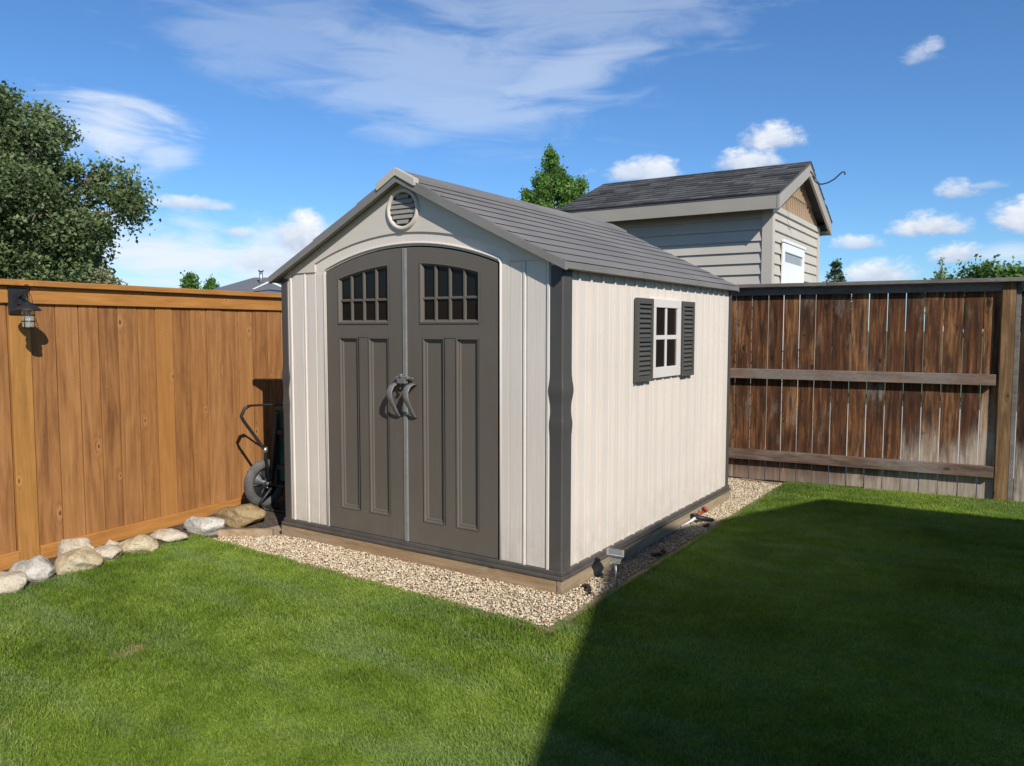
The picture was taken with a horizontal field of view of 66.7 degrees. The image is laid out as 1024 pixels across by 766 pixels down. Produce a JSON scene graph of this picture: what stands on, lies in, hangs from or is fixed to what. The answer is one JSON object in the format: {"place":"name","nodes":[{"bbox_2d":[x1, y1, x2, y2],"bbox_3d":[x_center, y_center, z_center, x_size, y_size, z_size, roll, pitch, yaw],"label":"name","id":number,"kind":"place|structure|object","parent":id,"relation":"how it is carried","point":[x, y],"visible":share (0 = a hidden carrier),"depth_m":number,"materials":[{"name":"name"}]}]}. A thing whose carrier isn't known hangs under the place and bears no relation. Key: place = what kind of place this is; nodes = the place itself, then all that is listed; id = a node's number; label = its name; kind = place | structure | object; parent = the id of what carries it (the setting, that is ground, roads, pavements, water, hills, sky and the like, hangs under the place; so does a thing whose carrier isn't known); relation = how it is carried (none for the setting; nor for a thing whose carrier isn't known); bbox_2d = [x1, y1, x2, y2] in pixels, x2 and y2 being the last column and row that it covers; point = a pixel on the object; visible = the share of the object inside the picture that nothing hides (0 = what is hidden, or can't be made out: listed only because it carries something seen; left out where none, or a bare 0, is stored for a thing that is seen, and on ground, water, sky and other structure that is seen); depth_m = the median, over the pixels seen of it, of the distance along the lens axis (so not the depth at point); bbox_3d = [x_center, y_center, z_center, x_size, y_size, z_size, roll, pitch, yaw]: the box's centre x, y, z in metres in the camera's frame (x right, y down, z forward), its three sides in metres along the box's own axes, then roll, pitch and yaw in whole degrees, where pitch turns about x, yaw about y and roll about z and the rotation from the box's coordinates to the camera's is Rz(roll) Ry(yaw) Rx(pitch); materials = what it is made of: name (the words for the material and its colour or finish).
{"place":"outdoors","nodes":[
{"label":"outdoors","id":0,"kind":"place"},
{"bbox_2d":[2,495,285,586],"bbox_3d":[-3.359,1.263,4.349,0.960,0.100,13.400,2,5,29],"label":"soil bed","id":1,"kind":"object","parent":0,"point":[271,519],"visible":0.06,"depth_m":6.29,"materials":[{"name":"brown soil"}]},
{"bbox_2d":[0,571,27,594],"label":"rock","id":2,"kind":"object","parent":1,"relation":"on","point":[11,581],"visible":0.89,"depth_m":4.70,"materials":[{"name":"beige stone"}]},
{"bbox_2d":[8,555,55,581],"bbox_3d":[-3.071,1.203,5.003,0.276,0.191,0.201,1,4,18],"label":"rock","id":3,"kind":"object","parent":1,"relation":"on","point":[37,568],"visible":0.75,"depth_m":4.95,"materials":[{"name":"grey stone"}]},
{"bbox_2d":[56,537,93,556],"bbox_3d":[-3.018,1.167,5.404,0.283,0.183,0.162,0,4,0],"label":"rock","id":4,"kind":"object","parent":1,"relation":"on","point":[65,545],"visible":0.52,"depth_m":5.36,"materials":[{"name":"beige stone"}]},
{"bbox_2d":[54,546,102,574],"bbox_3d":[-2.889,1.196,5.170,0.241,0.200,0.268,3,5,40],"label":"rock","id":5,"kind":"object","parent":1,"relation":"on","point":[85,558],"visible":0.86,"depth_m":5.11,"materials":[{"name":"beige stone"}]},
{"bbox_2d":[93,545,123,561],"bbox_3d":[-2.789,1.180,5.376,0.196,0.115,0.182,3,5,32],"label":"rock","id":6,"kind":"object","parent":1,"relation":"on","point":[109,552],"visible":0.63,"depth_m":5.33,"materials":[{"name":"grey stone"}]},
{"bbox_2d":[105,539,118,545],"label":"rock","id":7,"kind":"object","parent":1,"relation":"on","point":[110,542],"visible":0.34,"depth_m":5.57,"materials":[{"name":"beige stone"}]},
{"bbox_2d":[119,534,159,553],"bbox_3d":[-2.685,1.154,5.582,0.313,0.139,0.221,0,4,0],"label":"rock","id":8,"kind":"object","parent":1,"relation":"on","point":[142,542],"visible":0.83,"depth_m":5.51,"materials":[{"name":"beige stone"}]},
{"bbox_2d":[150,528,188,542],"bbox_3d":[-2.565,1.150,5.814,0.276,0.116,0.177,1,4,20],"label":"rock","id":9,"kind":"object","parent":1,"relation":"on","point":[169,535],"visible":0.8,"depth_m":5.77,"materials":[{"name":"beige stone"}]},
{"bbox_2d":[183,516,225,534],"bbox_3d":[-2.376,1.136,6.084,0.323,0.205,0.215,2,4,22],"label":"rock","id":10,"kind":"object","parent":1,"relation":"on","point":[205,525],"visible":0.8,"depth_m":6.01,"materials":[{"name":"grey stone"}]},
{"bbox_2d":[214,503,265,527],"bbox_3d":[-2.202,1.097,6.336,0.411,0.235,0.265,2,4,26],"label":"rock","id":11,"kind":"object","parent":1,"relation":"on","point":[241,516],"visible":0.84,"depth_m":6.23,"materials":[{"name":"beige stone"}]},
{"bbox_2d":[240,402,285,513],"bbox_3d":[-1.861,0.599,6.523,0.730,1.012,0.523,3,5,33],"label":"garden cart","id":12,"kind":"object","parent":1,"relation":"on","point":[264,483],"visible":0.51,"depth_m":6.62,"materials":[{"name":"black metal"}]},
{"bbox_2d":[212,270,280,292],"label":"distant house","id":13,"kind":"structure","parent":0,"point":[260,283],"depth_m":39.77,"materials":[{"name":"beige plastic"}]},
{"bbox_2d":[213,477,781,627],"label":"gravel","id":14,"kind":"structure","parent":0,"point":[738,488],"depth_m":5.11,"materials":[{"name":"beige gravel"}]},
{"bbox_2d":[218,528,273,538],"bbox_3d":[-2.035,1.171,5.956,0.407,0.105,0.050,0,4,-4],"label":"edging board","id":15,"kind":"object","parent":14,"relation":"on","point":[254,532],"visible":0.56,"depth_m":5.93,"materials":[{"name":"brown wood"}]},
{"bbox_2d":[282,491,729,596],"bbox_3d":[0.124,1.105,6.622,2.486,0.129,3.142,3,5,33],"label":"timber base","id":16,"kind":"object","parent":14,"relation":"on","point":[556,587],"visible":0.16,"depth_m":5.24,"materials":[{"name":"brown wood"}]},
{"bbox_2d":[268,168,738,580],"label":"garden shed","id":17,"kind":"structure","parent":16,"relation":"on","point":[475,376],"depth_m":5.22,"materials":[{"name":"plastic"}]},
{"bbox_2d":[326,248,404,539],"bbox_3d":[-1.045,0.075,5.429,0.724,1.983,0.129,3,5,33],"label":"door","id":18,"kind":"structure","parent":17,"relation":"in","point":[364,293],"depth_m":5.45,"materials":[{"name":"plastic"}]},
{"bbox_2d":[403,247,498,558],"bbox_3d":[-0.409,0.105,5.011,0.729,1.983,0.129,3,5,33],"label":"door","id":19,"kind":"structure","parent":17,"relation":"in","point":[453,295],"depth_m":5.03,"materials":[{"name":"plastic"}]},
{"bbox_2d":[652,298,680,377],"bbox_3d":[1.155,-0.336,5.848,0.029,0.577,0.550,3,5,33],"label":"window","id":20,"kind":"structure","parent":17,"relation":"in","point":[667,313],"depth_m":5.85,"materials":[{"name":"plastic"}]},
{"bbox_2d":[582,583,591,594],"bbox_3d":[0.464,1.244,4.704,0.056,0.026,0.163,-1,4,-10],"label":"dead leaf","id":21,"kind":"object","parent":14,"relation":"on","point":[588,587],"visible":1,"depth_m":4.73,"materials":[{"name":"brown plant"}]},
{"bbox_2d":[606,548,623,585],"bbox_3d":[0.639,1.160,4.822,0.110,0.252,0.111,1,4,9],"label":"stake light","id":22,"kind":"object","parent":14,"relation":"on","point":[615,556],"visible":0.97,"depth_m":4.79,"materials":[{"name":"metal"}]},
{"bbox_2d":[651,549,665,555],"bbox_3d":[1.026,1.190,5.446,0.168,0.024,0.062,-3,5,-41],"label":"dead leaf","id":23,"kind":"object","parent":14,"relation":"on","point":[658,553],"visible":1,"depth_m":5.43,"materials":[{"name":"brown plant"}]},
{"bbox_2d":[681,506,713,526],"bbox_3d":[1.508,1.093,6.330,0.154,0.102,0.428,4,6,44],"label":"sprinkler","id":24,"kind":"object","parent":14,"relation":"on","point":[698,516],"visible":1,"depth_m":6.37,"materials":[{"name":"white paint"}]},
{"bbox_2d":[0,481,1023,765],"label":"lawn","id":25,"kind":"structure","parent":0,"point":[426,740],"depth_m":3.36,"materials":[{"name":"green plant"}]},
{"bbox_2d":[0,0,1023,331],"label":"sky","id":26,"kind":"structure","parent":0,"point":[259,125],"materials":[{"name":"blue"}]},
{"bbox_2d":[237,331,1020,638],"bbox_3d":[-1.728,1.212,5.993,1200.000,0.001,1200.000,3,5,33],"label":"ground","id":27,"kind":"structure","parent":0,"point":[779,481],"depth_m":22.10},
{"bbox_2d":[0,80,160,283],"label":"leafy tree","id":28,"kind":"object","parent":27,"relation":"on","point":[51,229],"visible":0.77,"depth_m":17.75,"materials":[{"name":"green plant"}]},
{"bbox_2d":[63,266,127,284],"bbox_3d":[-9.653,-1.189,18.179,1.513,3.034,1.428,0,4,-7],"label":"flowering shrub","id":29,"kind":"object","parent":27,"relation":"on","point":[111,280],"visible":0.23,"depth_m":17.92,"materials":[{"name":"green plant"}]},
{"bbox_2d":[0,279,284,570],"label":"wooden fence","id":30,"kind":"object","parent":27,"relation":"on","point":[122,407],"visible":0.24,"depth_m":5.90,"materials":[{"name":"brown wood"}]},
{"bbox_2d":[7,287,41,329],"bbox_3d":[-3.192,-0.487,5.093,0.251,0.278,0.158,3,5,33],"label":"lantern","id":31,"kind":"object","parent":30,"relation":"attached to","point":[21,304],"visible":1,"depth_m":5.07,"materials":[{"name":"black paint"}]},
{"bbox_2d":[178,270,201,288],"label":"young tree","id":32,"kind":"object","parent":27,"relation":"on","point":[189,280],"visible":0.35,"depth_m":44.78,"materials":[{"name":"green plant"}]},
{"bbox_2d":[201,275,219,289],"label":"young tree","id":33,"kind":"object","parent":27,"relation":"on","point":[210,284],"visible":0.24,"depth_m":44.95,"materials":[{"name":"green plant"}]},
{"bbox_2d":[215,538,544,634],"bbox_3d":[-1.046,1.267,5.022,3.034,0.046,0.038,3,5,36],"label":"edging board","id":34,"kind":"object","parent":27,"relation":"on","point":[407,590],"visible":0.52,"depth_m":4.74,"materials":[{"name":"wood"}]},
{"bbox_2d":[512,143,589,211],"bbox_3d":[1.175,-3.363,22.272,2.277,6.823,2.030,3,5,33],"label":"aspen tree","id":35,"kind":"object","parent":27,"relation":"on","point":[560,190],"visible":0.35,"depth_m":21.93,"materials":[{"name":"green plant"}]},
{"bbox_2d":[545,487,781,637],"bbox_3d":[1.447,1.199,5.978,0.040,0.052,4.530,3,5,34],"label":"edging board","id":36,"kind":"object","parent":27,"relation":"on","point":[617,587],"visible":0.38,"depth_m":4.81,"materials":[{"name":"wood"}]},
{"bbox_2d":[741,478,780,486],"bbox_3d":[2.572,1.047,8.052,0.414,0.070,0.040,4,5,42],"label":"edging board","id":37,"kind":"object","parent":27,"relation":"on","point":[758,481],"visible":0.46,"depth_m":8.03,"materials":[{"name":"beige wood"}]},
{"bbox_2d":[824,258,851,369],"bbox_3d":[12.502,-2.655,30.203,2.250,4.329,2.304,3,5,33],"label":"spruce tree","id":38,"kind":"object","parent":27,"relation":"on","point":[835,271],"visible":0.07,"depth_m":29.97,"materials":[{"name":"green plant"}]},
{"bbox_2d":[728,277,1023,502],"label":"weathered fence","id":39,"kind":"object","parent":27,"relation":"on","point":[998,380],"visible":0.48,"depth_m":7.65,"materials":[{"name":"brown wood"}]},
{"bbox_2d":[925,256,945,324],"bbox_3d":[6.628,-0.610,12.105,0.432,2.740,0.508,-1,4,-20],"label":"spindly tree","id":40,"kind":"object","parent":27,"relation":"on","point":[941,273],"visible":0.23,"depth_m":12.02,"materials":[{"name":"green plant"}]},
{"bbox_2d":[923,254,990,338],"bbox_3d":[9.504,-1.101,16.275,1.907,3.160,1.542,3,5,33],"label":"bushy tree","id":41,"kind":"object","parent":27,"relation":"on","point":[976,269],"visible":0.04,"depth_m":16.30,"materials":[{"name":"green plant"}]},
{"bbox_2d":[977,254,1023,331],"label":"bushy tree","id":42,"kind":"object","parent":27,"relation":"on","point":[1016,270],"visible":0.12,"depth_m":15.50,"materials":[{"name":"green plant"}]},
{"bbox_2d":[810,171,845,184],"bbox_3d":[4.146,-2.705,10.222,0.443,0.194,0.023,2,4,25],"label":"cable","id":43,"kind":"object","parent":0,"point":[844,172],"visible":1,"depth_m":10.23,"materials":[{"name":"black paint"}]},
{"bbox_2d":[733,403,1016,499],"bbox_3d":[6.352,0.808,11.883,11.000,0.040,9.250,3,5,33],"label":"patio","id":44,"kind":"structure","parent":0,"point":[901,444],"depth_m":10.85,"materials":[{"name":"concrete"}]},
{"bbox_2d":[558,161,832,449],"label":"outbuilding","id":45,"kind":"structure","parent":44,"relation":"on","point":[771,224],"depth_m":10.73,"materials":[{"name":"beige wood"}]},
{"bbox_2d":[781,239,805,329],"bbox_3d":[4.018,-1.231,11.124,0.041,1.510,1.340,3,5,32],"label":"door","id":46,"kind":"structure","parent":45,"relation":"in","point":[792,267],"depth_m":11.02,"materials":[{"name":"white paint"}]}
]}

